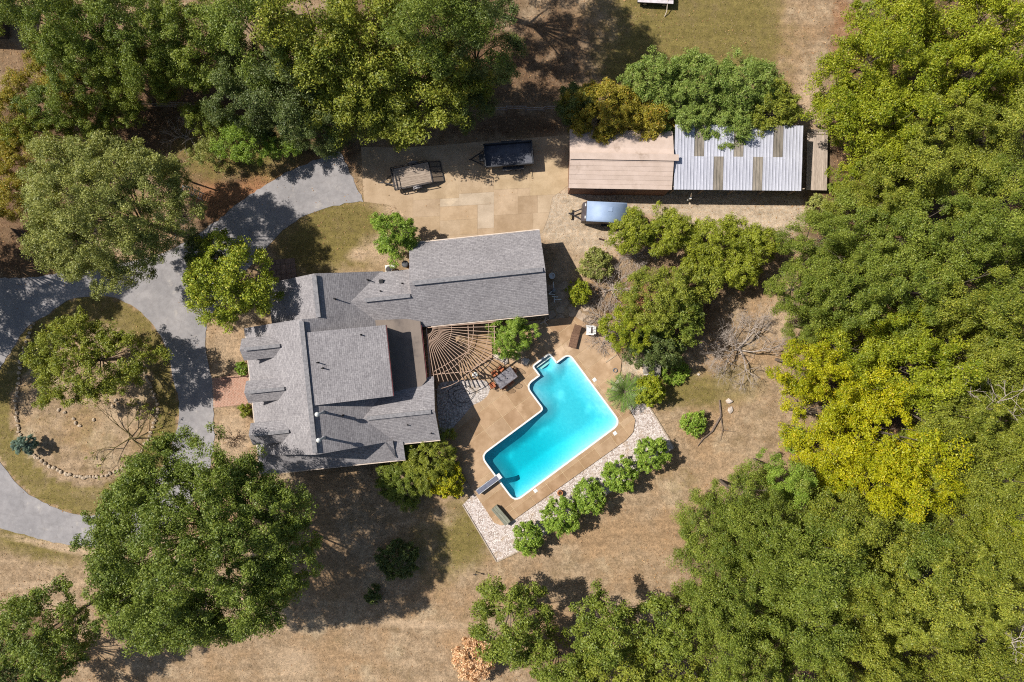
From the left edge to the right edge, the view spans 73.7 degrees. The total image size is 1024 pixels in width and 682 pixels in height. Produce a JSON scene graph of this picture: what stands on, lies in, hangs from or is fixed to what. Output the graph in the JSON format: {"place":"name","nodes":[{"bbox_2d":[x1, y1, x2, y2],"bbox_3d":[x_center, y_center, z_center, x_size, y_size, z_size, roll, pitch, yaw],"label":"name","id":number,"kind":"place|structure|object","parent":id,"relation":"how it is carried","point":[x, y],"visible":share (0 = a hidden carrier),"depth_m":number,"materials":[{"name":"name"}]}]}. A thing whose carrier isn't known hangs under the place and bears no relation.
{"place":"outdoors","nodes":[
{"label":"outdoors","id":0,"kind":"place"},
{"bbox_2d":[0,152,362,545],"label":"driveway","id":1,"kind":"structure","parent":0,"point":[159,303],"depth_m":57.31,"materials":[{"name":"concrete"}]},
{"bbox_2d":[0,0,1023,681],"bbox_3d":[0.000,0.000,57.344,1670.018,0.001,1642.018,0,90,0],"label":"ground","id":2,"kind":"structure","parent":0,"point":[566,242],"depth_m":57.34,"materials":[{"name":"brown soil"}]},
{"bbox_2d":[0,573,102,681],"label":"broadleaf tree","id":3,"kind":"object","parent":2,"relation":"on","point":[24,609],"visible":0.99,"depth_m":50.09,"materials":[{"name":"green plant"}]},
{"bbox_2d":[32,30,123,116],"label":"oak tree","id":4,"kind":"object","parent":2,"relation":"on","point":[44,55],"visible":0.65,"depth_m":50.28,"materials":[{"name":"green plant"}]},
{"bbox_2d":[22,0,144,96],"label":"oak tree","id":5,"kind":"object","parent":2,"relation":"on","point":[54,29],"visible":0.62,"depth_m":48.07,"materials":[{"name":"green plant"}]},
{"bbox_2d":[19,305,173,410],"bbox_3d":[-31.738,1.245,53.564,11.318,7.760,8.050,0,90,0],"label":"island tree","id":6,"kind":"object","parent":2,"relation":"on","point":[53,364],"visible":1,"depth_m":51.66,"materials":[{"name":"green plant"}]},
{"bbox_2d":[15,128,207,300],"bbox_3d":[-28.396,-8.894,50.108,12.872,14.672,12.073,0,90,0],"label":"sage tree","id":7,"kind":"object","parent":2,"relation":"on","point":[52,240],"visible":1,"depth_m":47.54,"materials":[{"name":"green plant"}]},
{"bbox_2d":[87,37,176,119],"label":"woodland tree","id":8,"kind":"object","parent":2,"relation":"on","point":[108,68],"visible":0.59,"depth_m":51.20,"materials":[{"name":"green plant"}]},
{"bbox_2d":[79,0,200,93],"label":"oak tree","id":9,"kind":"object","parent":2,"relation":"on","point":[92,9],"visible":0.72,"depth_m":48.42,"materials":[{"name":"green plant"}]},
{"bbox_2d":[137,0,252,94],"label":"oak tree","id":10,"kind":"object","parent":2,"relation":"on","point":[188,68],"visible":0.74,"depth_m":48.81,"materials":[{"name":"green plant"}]},
{"bbox_2d":[68,421,323,658],"bbox_3d":[-21.592,14.009,48.844,16.939,17.200,16.488,0,90,0],"label":"oak tree","id":11,"kind":"object","parent":2,"relation":"on","point":[169,618],"visible":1,"depth_m":45.81,"materials":[{"name":"green plant"}]},
{"bbox_2d":[181,228,284,333],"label":"maple tree","id":12,"kind":"object","parent":2,"relation":"on","point":[200,288],"visible":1,"depth_m":50.59,"materials":[{"name":"green plant"}]},
{"bbox_2d":[199,38,276,145],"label":"woodland tree","id":13,"kind":"object","parent":2,"relation":"on","point":[213,115],"visible":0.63,"depth_m":51.14,"materials":[{"name":"green plant"}]},
{"bbox_2d":[193,0,314,101],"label":"oak tree","id":14,"kind":"object","parent":2,"relation":"on","point":[219,13],"visible":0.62,"depth_m":47.80,"materials":[{"name":"green plant"}]},
{"bbox_2d":[238,27,347,151],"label":"oak tree","id":15,"kind":"object","parent":2,"relation":"on","point":[256,97],"visible":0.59,"depth_m":49.87,"materials":[{"name":"green plant"}]},
{"bbox_2d":[248,0,361,106],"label":"oak tree","id":16,"kind":"object","parent":2,"relation":"on","point":[285,29],"visible":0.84,"depth_m":46.46,"materials":[{"name":"green plant"}]},
{"bbox_2d":[291,51,391,147],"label":"oak tree","id":17,"kind":"object","parent":2,"relation":"on","point":[344,115],"visible":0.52,"depth_m":50.50,"materials":[{"name":"green plant"}]},
{"bbox_2d":[312,0,425,92],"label":"oak tree","id":18,"kind":"object","parent":2,"relation":"on","point":[377,8],"visible":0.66,"depth_m":46.61,"materials":[{"name":"green plant"}]},
{"bbox_2d":[240,229,547,474],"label":"house","id":19,"kind":"structure","parent":2,"relation":"on","point":[338,369],"depth_m":53.03,"materials":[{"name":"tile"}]},
{"bbox_2d":[367,211,420,268],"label":"garage tree","id":20,"kind":"object","parent":2,"relation":"on","point":[385,241],"visible":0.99,"depth_m":53.64,"materials":[{"name":"green plant"}]},
{"bbox_2d":[340,15,449,145],"bbox_3d":[-8.485,-19.244,52.162,7.906,10.552,9.882,-22,90,0],"label":"oak tree","id":21,"kind":"object","parent":2,"relation":"on","point":[396,99],"visible":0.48,"depth_m":49.97,"materials":[{"name":"green plant"}]},
{"bbox_2d":[390,426,457,496],"bbox_3d":[-7.197,9.974,55.552,5.757,3.784,6.062,0,90,0],"label":"shrub","id":22,"kind":"object","parent":2,"relation":"on","point":[433,449],"visible":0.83,"depth_m":55.09,"materials":[{"name":"green plant"}]},
{"bbox_2d":[388,31,497,145],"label":"oak tree","id":23,"kind":"object","parent":2,"relation":"on","point":[456,99],"visible":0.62,"depth_m":50.21,"materials":[{"name":"green plant"}]},
{"bbox_2d":[376,0,513,80],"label":"oak tree","id":24,"kind":"object","parent":2,"relation":"on","point":[417,12],"visible":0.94,"depth_m":43.34,"materials":[{"name":"green plant"}]},
{"bbox_2d":[437,380,489,439],"bbox_3d":[-4.985,5.014,57.334,3.578,0.100,6.365,45,90,0],"label":"pebble bed","id":25,"kind":"object","parent":2,"relation":"on","point":[450,414],"visible":0.81,"depth_m":57.28,"materials":[{"name":"grey gravel"}]},
{"bbox_2d":[361,135,569,241],"bbox_3d":[-3.617,-12.389,57.346,17.681,0.037,8.878,-3,90,0],"label":"parking pad","id":26,"kind":"object","parent":2,"relation":"on","point":[473,203],"visible":0.86,"depth_m":57.33,"materials":[{"name":"concrete"}]},
{"bbox_2d":[469,140,533,178],"bbox_3d":[-0.865,-14.995,56.699,5.410,1.280,3.129,-5,90,0],"label":"dump trailer","id":27,"kind":"object","parent":26,"relation":"on","point":[511,155],"visible":1,"depth_m":56.59,"materials":[{"name":"black metal"}]},
{"bbox_2d":[424,0,529,86],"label":"oak tree","id":28,"kind":"object","parent":2,"relation":"on","point":[508,71],"visible":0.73,"depth_m":46.65,"materials":[{"name":"green plant"}]},
{"bbox_2d":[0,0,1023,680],"bbox_3d":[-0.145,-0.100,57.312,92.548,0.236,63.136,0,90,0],"label":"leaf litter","id":29,"kind":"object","parent":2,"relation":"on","point":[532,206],"visible":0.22,"depth_m":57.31,"materials":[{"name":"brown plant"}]},
{"bbox_2d":[468,574,558,672],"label":"broadleaf tree","id":30,"kind":"object","parent":2,"relation":"on","point":[508,647],"visible":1,"depth_m":51.17,"materials":[{"name":"green plant"}]},
{"bbox_2d":[424,317,634,524],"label":"pool terrace","id":31,"kind":"structure","parent":2,"relation":"on","point":[494,416],"depth_m":57.24,"materials":[{"name":"beige concrete"}]},
{"bbox_2d":[483,354,617,499],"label":"swimming pool","id":32,"kind":"structure","parent":31,"relation":"in","point":[575,416],"depth_m":58.07,"materials":[{"name":"liquid"}]},
{"bbox_2d":[512,627,598,681],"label":"broadleaf tree","id":33,"kind":"object","parent":2,"relation":"on","point":[565,673],"visible":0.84,"depth_m":51.34,"materials":[{"name":"green plant"}]},
{"bbox_2d":[463,376,673,560],"bbox_3d":[2.763,8.672,57.344,17.967,0.040,12.947,-35,90,0],"label":"pebble border","id":34,"kind":"object","parent":2,"relation":"on","point":[499,539],"visible":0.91,"depth_m":57.32,"materials":[{"name":"white gravel"}]},
{"bbox_2d":[558,76,641,144],"bbox_3d":[7.085,-18.361,54.683,6.976,5.521,5.649,0,90,0],"label":"bush","id":35,"kind":"object","parent":2,"relation":"on","point":[602,130],"visible":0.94,"depth_m":53.86,"materials":[{"name":"plant"}]},
{"bbox_2d":[569,578,643,672],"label":"broadleaf tree","id":36,"kind":"object","parent":2,"relation":"on","point":[621,613],"visible":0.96,"depth_m":50.50,"materials":[{"name":"green plant"}]},
{"bbox_2d":[571,624,659,681],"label":"broadleaf tree","id":37,"kind":"object","parent":2,"relation":"on","point":[636,672],"visible":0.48,"depth_m":51.01,"materials":[{"name":"green plant"}]},
{"bbox_2d":[568,129,678,195],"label":"tool shed","id":38,"kind":"structure","parent":2,"relation":"on","point":[628,163],"depth_m":54.52,"materials":[{"name":"brown metal"}]},
{"bbox_2d":[616,45,686,108],"bbox_3d":[11.187,-20.960,54.892,5.882,5.104,4.683,0,90,0],"label":"vine mound","id":39,"kind":"object","parent":2,"relation":"on","point":[659,70],"visible":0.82,"depth_m":53.94,"materials":[{"name":"green plant"}]},
{"bbox_2d":[612,264,699,335],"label":"tree","id":40,"kind":"object","parent":2,"relation":"on","point":[657,313],"visible":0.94,"depth_m":52.27,"materials":[{"name":"green plant"}]},
{"bbox_2d":[628,591,698,670],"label":"broadleaf tree","id":41,"kind":"object","parent":2,"relation":"on","point":[655,605],"visible":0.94,"depth_m":50.65,"materials":[{"name":"green plant"}]},
{"bbox_2d":[645,200,696,257],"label":"tree","id":42,"kind":"object","parent":2,"relation":"on","point":[674,225],"visible":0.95,"depth_m":53.92,"materials":[{"name":"green plant"}]},
{"bbox_2d":[662,46,737,118],"bbox_3d":[15.001,-20.353,54.772,6.571,5.344,6.069,0,90,0],"label":"vine mound","id":43,"kind":"object","parent":2,"relation":"on","point":[696,68],"visible":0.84,"depth_m":53.48,"materials":[{"name":"green plant"}]},
{"bbox_2d":[671,487,740,563],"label":"woodland tree","id":44,"kind":"object","parent":2,"relation":"on","point":[687,523],"visible":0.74,"depth_m":51.10,"materials":[{"name":"green plant"}]},
{"bbox_2d":[679,211,742,264],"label":"tree","id":45,"kind":"object","parent":2,"relation":"on","point":[727,225],"visible":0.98,"depth_m":53.85,"materials":[{"name":"green plant"}]},
{"bbox_2d":[665,531,759,627],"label":"woodland tree","id":46,"kind":"object","parent":2,"relation":"on","point":[692,591],"visible":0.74,"depth_m":48.36,"materials":[{"name":"green plant"}]},
{"bbox_2d":[670,584,763,678],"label":"woodland tree","id":47,"kind":"object","parent":2,"relation":"on","point":[732,643],"visible":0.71,"depth_m":48.45,"materials":[{"name":"green plant"}]},
{"bbox_2d":[668,124,804,194],"bbox_3d":[18.290,-14.667,55.892,10.630,2.903,5.143,1,90,0],"label":"carport","id":48,"kind":"object","parent":2,"relation":"on","point":[774,158],"visible":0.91,"depth_m":54.63,"materials":[{"name":"metal"}]},
{"bbox_2d":[690,618,786,681],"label":"woodland tree","id":49,"kind":"object","parent":2,"relation":"on","point":[758,675],"visible":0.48,"depth_m":47.50,"materials":[{"name":"green plant"}]},
{"bbox_2d":[703,459,783,547],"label":"woodland tree","id":50,"kind":"object","parent":2,"relation":"on","point":[749,482],"visible":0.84,"depth_m":49.77,"materials":[{"name":"green plant"}]},
{"bbox_2d":[708,45,784,123],"bbox_3d":[18.600,-20.229,54.604,5.698,5.680,5.722,32,90,0],"label":"vine mound","id":51,"kind":"object","parent":2,"relation":"on","point":[751,67],"visible":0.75,"depth_m":53.58,"materials":[{"name":"green plant"}]},
{"bbox_2d":[711,497,807,599],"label":"woodland tree","id":52,"kind":"object","parent":2,"relation":"on","point":[752,543],"visible":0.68,"depth_m":46.91,"materials":[{"name":"green plant"}]},
{"bbox_2d":[709,548,815,654],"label":"woodland tree","id":53,"kind":"object","parent":2,"relation":"on","point":[775,610],"visible":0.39,"depth_m":47.75,"materials":[{"name":"green plant"}]},
{"bbox_2d":[741,76,805,137],"bbox_3d":[20.825,-18.826,54.785,4.916,5.319,5.290,0,90,0],"label":"vine mound","id":54,"kind":"object","parent":2,"relation":"on","point":[786,97],"visible":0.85,"depth_m":53.91,"materials":[{"name":"green plant"}]},
{"bbox_2d":[745,462,858,557],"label":"woodland tree","id":55,"kind":"object","parent":2,"relation":"on","point":[787,504],"visible":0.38,"depth_m":49.89,"materials":[{"name":"green plant"}]},
{"bbox_2d":[762,255,849,321],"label":"woodland tree","id":56,"kind":"object","parent":2,"relation":"on","point":[800,294],"visible":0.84,"depth_m":49.38,"materials":[{"name":"green plant"}]},
{"bbox_2d":[730,512,882,621],"bbox_3d":[20.556,15.305,49.508,8.961,15.822,6.893,-16,90,0],"label":"woodland tree","id":57,"kind":"object","parent":2,"relation":"on","point":[818,574],"visible":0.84,"depth_m":45.77,"materials":[{"name":"green plant"}]},
{"bbox_2d":[755,574,862,673],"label":"woodland tree","id":58,"kind":"object","parent":2,"relation":"on","point":[827,647],"visible":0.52,"depth_m":46.50,"materials":[{"name":"green plant"}]},
{"bbox_2d":[765,337,853,401],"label":"woodland tree","id":59,"kind":"object","parent":2,"relation":"on","point":[822,373],"visible":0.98,"depth_m":49.73,"materials":[{"name":"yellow plant"}]},
{"bbox_2d":[774,209,867,268],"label":"woodland tree","id":60,"kind":"object","parent":2,"relation":"on","point":[811,217],"visible":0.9,"depth_m":50.31,"materials":[{"name":"green plant"}]},
{"bbox_2d":[778,370,869,451],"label":"woodland tree","id":61,"kind":"object","parent":2,"relation":"on","point":[822,425],"visible":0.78,"depth_m":51.50,"materials":[{"name":"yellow plant"}]},
{"bbox_2d":[787,409,898,484],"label":"woodland tree","id":62,"kind":"object","parent":2,"relation":"on","point":[815,461],"visible":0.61,"depth_m":50.64,"materials":[{"name":"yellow plant"}]},
{"bbox_2d":[793,485,898,570],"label":"woodland tree","id":63,"kind":"object","parent":2,"relation":"on","point":[852,507],"visible":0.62,"depth_m":47.06,"materials":[{"name":"green plant"}]},
{"bbox_2d":[794,250,907,331],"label":"woodland tree","id":64,"kind":"object","parent":2,"relation":"on","point":[857,300],"visible":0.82,"depth_m":47.13,"materials":[{"name":"green plant"}]},
{"bbox_2d":[800,76,902,146],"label":"woodland tree","id":65,"kind":"object","parent":2,"relation":"on","point":[843,127],"visible":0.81,"depth_m":49.64,"materials":[{"name":"green plant"}]},
{"bbox_2d":[802,313,908,389],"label":"woodland tree","id":66,"kind":"object","parent":2,"relation":"on","point":[842,341],"visible":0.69,"depth_m":49.80,"materials":[{"name":"green plant"}]},
{"bbox_2d":[803,354,917,431],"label":"woodland tree","id":67,"kind":"object","parent":2,"relation":"on","point":[900,390],"visible":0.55,"depth_m":47.96,"materials":[{"name":"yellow plant"}]},
{"bbox_2d":[809,544,913,644],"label":"woodland tree","id":68,"kind":"object","parent":2,"relation":"on","point":[874,562],"visible":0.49,"depth_m":46.56,"materials":[{"name":"green plant"}]},
{"bbox_2d":[818,174,906,231],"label":"woodland tree","id":69,"kind":"object","parent":2,"relation":"on","point":[870,193],"visible":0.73,"depth_m":50.40,"materials":[{"name":"green plant"}]},
{"bbox_2d":[803,13,925,118],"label":"woodland tree","id":70,"kind":"object","parent":2,"relation":"on","point":[878,36],"visible":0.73,"depth_m":48.88,"materials":[{"name":"green plant"}]},
{"bbox_2d":[819,589,912,681],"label":"woodland tree","id":71,"kind":"object","parent":2,"relation":"on","point":[881,645],"visible":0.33,"depth_m":47.18,"materials":[{"name":"green plant"}]},
{"bbox_2d":[813,188,925,277],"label":"woodland tree","id":72,"kind":"object","parent":2,"relation":"on","point":[878,230],"visible":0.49,"depth_m":49.06,"materials":[{"name":"green plant"}]},
{"bbox_2d":[817,618,922,681],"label":"woodland tree","id":73,"kind":"object","parent":2,"relation":"on","point":[894,675],"visible":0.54,"depth_m":47.08,"materials":[{"name":"green plant"}]},
{"bbox_2d":[810,434,933,523],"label":"woodland tree","id":74,"kind":"object","parent":2,"relation":"on","point":[885,500],"visible":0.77,"depth_m":47.33,"materials":[{"name":"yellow plant"}]},
{"bbox_2d":[824,123,925,200],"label":"woodland tree","id":75,"kind":"object","parent":2,"relation":"on","point":[854,173],"visible":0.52,"depth_m":51.10,"materials":[{"name":"green plant"}]},
{"bbox_2d":[837,0,933,58],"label":"woodland tree","id":76,"kind":"object","parent":2,"relation":"on","point":[907,7],"visible":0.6,"depth_m":49.31,"materials":[{"name":"green plant"}]},
{"bbox_2d":[843,64,947,166],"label":"woodland tree","id":77,"kind":"object","parent":2,"relation":"on","point":[917,103],"visible":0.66,"depth_m":48.64,"materials":[{"name":"green plant"}]},
{"bbox_2d":[842,482,954,581],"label":"woodland tree","id":78,"kind":"object","parent":2,"relation":"on","point":[913,573],"visible":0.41,"depth_m":47.13,"materials":[{"name":"green plant"}]},
{"bbox_2d":[825,382,974,484],"bbox_3d":[27.251,6.710,49.862,6.477,15.144,7.224,29,90,0],"label":"woodland tree","id":79,"kind":"object","parent":2,"relation":"on","point":[909,453],"visible":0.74,"depth_m":46.66,"materials":[{"name":"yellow plant"}]},
{"bbox_2d":[839,245,961,354],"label":"woodland tree","id":80,"kind":"object","parent":2,"relation":"on","point":[915,274],"visible":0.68,"depth_m":47.04,"materials":[{"name":"green plant"}]},
{"bbox_2d":[847,37,956,121],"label":"woodland tree","id":81,"kind":"object","parent":2,"relation":"on","point":[919,53],"visible":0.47,"depth_m":49.71,"materials":[{"name":"green plant"}]},
{"bbox_2d":[843,514,982,645],"bbox_3d":[27.493,16.538,49.690,6.386,15.378,8.957,41,90,0],"label":"woodland tree","id":82,"kind":"object","parent":2,"relation":"on","point":[899,552],"visible":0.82,"depth_m":45.77,"materials":[{"name":"green plant"}]},
{"bbox_2d":[855,121,971,216],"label":"woodland tree","id":83,"kind":"object","parent":2,"relation":"on","point":[937,174],"visible":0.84,"depth_m":48.47,"materials":[{"name":"green plant"}]},
{"bbox_2d":[852,326,988,417],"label":"woodland tree","id":84,"kind":"object","parent":2,"relation":"on","point":[972,373],"visible":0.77,"depth_m":46.34,"materials":[{"name":"green plant"}]},
{"bbox_2d":[861,573,981,681],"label":"woodland tree","id":85,"kind":"object","parent":2,"relation":"on","point":[958,659],"visible":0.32,"depth_m":47.35,"materials":[{"name":"green plant"}]},
{"bbox_2d":[872,0,981,62],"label":"woodland tree","id":86,"kind":"object","parent":2,"relation":"on","point":[937,22],"visible":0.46,"depth_m":50.02,"materials":[{"name":"green plant"}]},
{"bbox_2d":[858,181,998,284],"bbox_3d":[29.495,-8.026,50.500,6.014,13.807,8.181,0,90,0],"label":"woodland tree","id":87,"kind":"object","parent":2,"relation":"on","point":[962,200],"visible":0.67,"depth_m":46.71,"materials":[{"name":"green plant"}]},
{"bbox_2d":[872,379,1009,466],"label":"woodland tree","id":88,"kind":"object","parent":2,"relation":"on","point":[963,423],"visible":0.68,"depth_m":44.85,"materials":[{"name":"green plant"}]},
{"bbox_2d":[895,86,997,170],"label":"woodland tree","id":89,"kind":"object","parent":2,"relation":"on","point":[968,122],"visible":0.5,"depth_m":47.84,"materials":[{"name":"green plant"}]},
{"bbox_2d":[892,422,1013,517],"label":"woodland tree","id":90,"kind":"object","parent":2,"relation":"on","point":[990,465],"visible":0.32,"depth_m":47.78,"materials":[{"name":"green plant"}]},
{"bbox_2d":[889,512,1023,635],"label":"woodland tree","id":91,"kind":"object","parent":2,"relation":"on","point":[977,604],"visible":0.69,"depth_m":45.44,"materials":[{"name":"green plant"}]},
{"bbox_2d":[891,252,1023,338],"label":"woodland tree","id":92,"kind":"object","parent":2,"relation":"on","point":[974,306],"visible":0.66,"depth_m":45.49,"materials":[{"name":"green plant"}]},
{"bbox_2d":[906,9,1023,126],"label":"woodland tree","id":93,"kind":"object","parent":2,"relation":"on","point":[993,66],"visible":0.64,"depth_m":48.04,"materials":[{"name":"green plant"}]},
{"bbox_2d":[906,193,1023,281],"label":"woodland tree","id":94,"kind":"object","parent":2,"relation":"on","point":[998,232],"visible":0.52,"depth_m":46.14,"materials":[{"name":"green plant"}]},
{"bbox_2d":[906,374,1023,460],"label":"woodland tree","id":95,"kind":"object","parent":2,"relation":"on","point":[1012,424],"visible":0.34,"depth_m":46.93,"materials":[{"name":"green plant"}]},
{"bbox_2d":[916,314,1023,394],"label":"woodland tree","id":96,"kind":"object","parent":2,"relation":"on","point":[1010,348],"visible":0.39,"depth_m":47.34,"materials":[{"name":"green plant"}]},
{"bbox_2d":[917,131,1022,240],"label":"woodland tree","id":97,"kind":"object","parent":2,"relation":"on","point":[974,159],"visible":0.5,"depth_m":49.08,"materials":[{"name":"green plant"}]},
{"bbox_2d":[918,315,1023,415],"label":"woodland tree","id":98,"kind":"object","parent":2,"relation":"on","point":[1014,370],"visible":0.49,"depth_m":47.02,"materials":[{"name":"green plant"}]},
{"bbox_2d":[921,572,1023,676],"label":"woodland tree","id":99,"kind":"object","parent":2,"relation":"on","point":[1003,638],"visible":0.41,"depth_m":48.48,"materials":[{"name":"green plant"}]},
{"bbox_2d":[924,490,1023,568],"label":"woodland tree","id":100,"kind":"object","parent":2,"relation":"on","point":[964,525],"visible":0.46,"depth_m":48.19,"materials":[{"name":"green plant"}]},
{"bbox_2d":[929,78,1023,184],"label":"woodland tree","id":101,"kind":"object","parent":2,"relation":"on","point":[1005,136],"visible":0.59,"depth_m":49.05,"materials":[{"name":"green plant"}]},
{"bbox_2d":[929,608,1023,681],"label":"woodland tree","id":102,"kind":"object","parent":2,"relation":"on","point":[1001,665],"visible":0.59,"depth_m":46.07,"materials":[{"name":"green plant"}]},
{"bbox_2d":[933,429,1023,523],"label":"woodland tree","id":103,"kind":"object","parent":2,"relation":"on","point":[1010,470],"visible":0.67,"depth_m":45.88,"materials":[{"name":"green plant"}]},
{"bbox_2d":[935,0,1023,88],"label":"woodland tree","id":104,"kind":"object","parent":2,"relation":"on","point":[1005,11],"visible":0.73,"depth_m":47.90,"materials":[{"name":"green plant"}]},
{"bbox_2d":[949,149,1023,243],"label":"woodland tree","id":105,"kind":"object","parent":2,"relation":"on","point":[986,182],"visible":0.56,"depth_m":47.69,"materials":[{"name":"green plant"}]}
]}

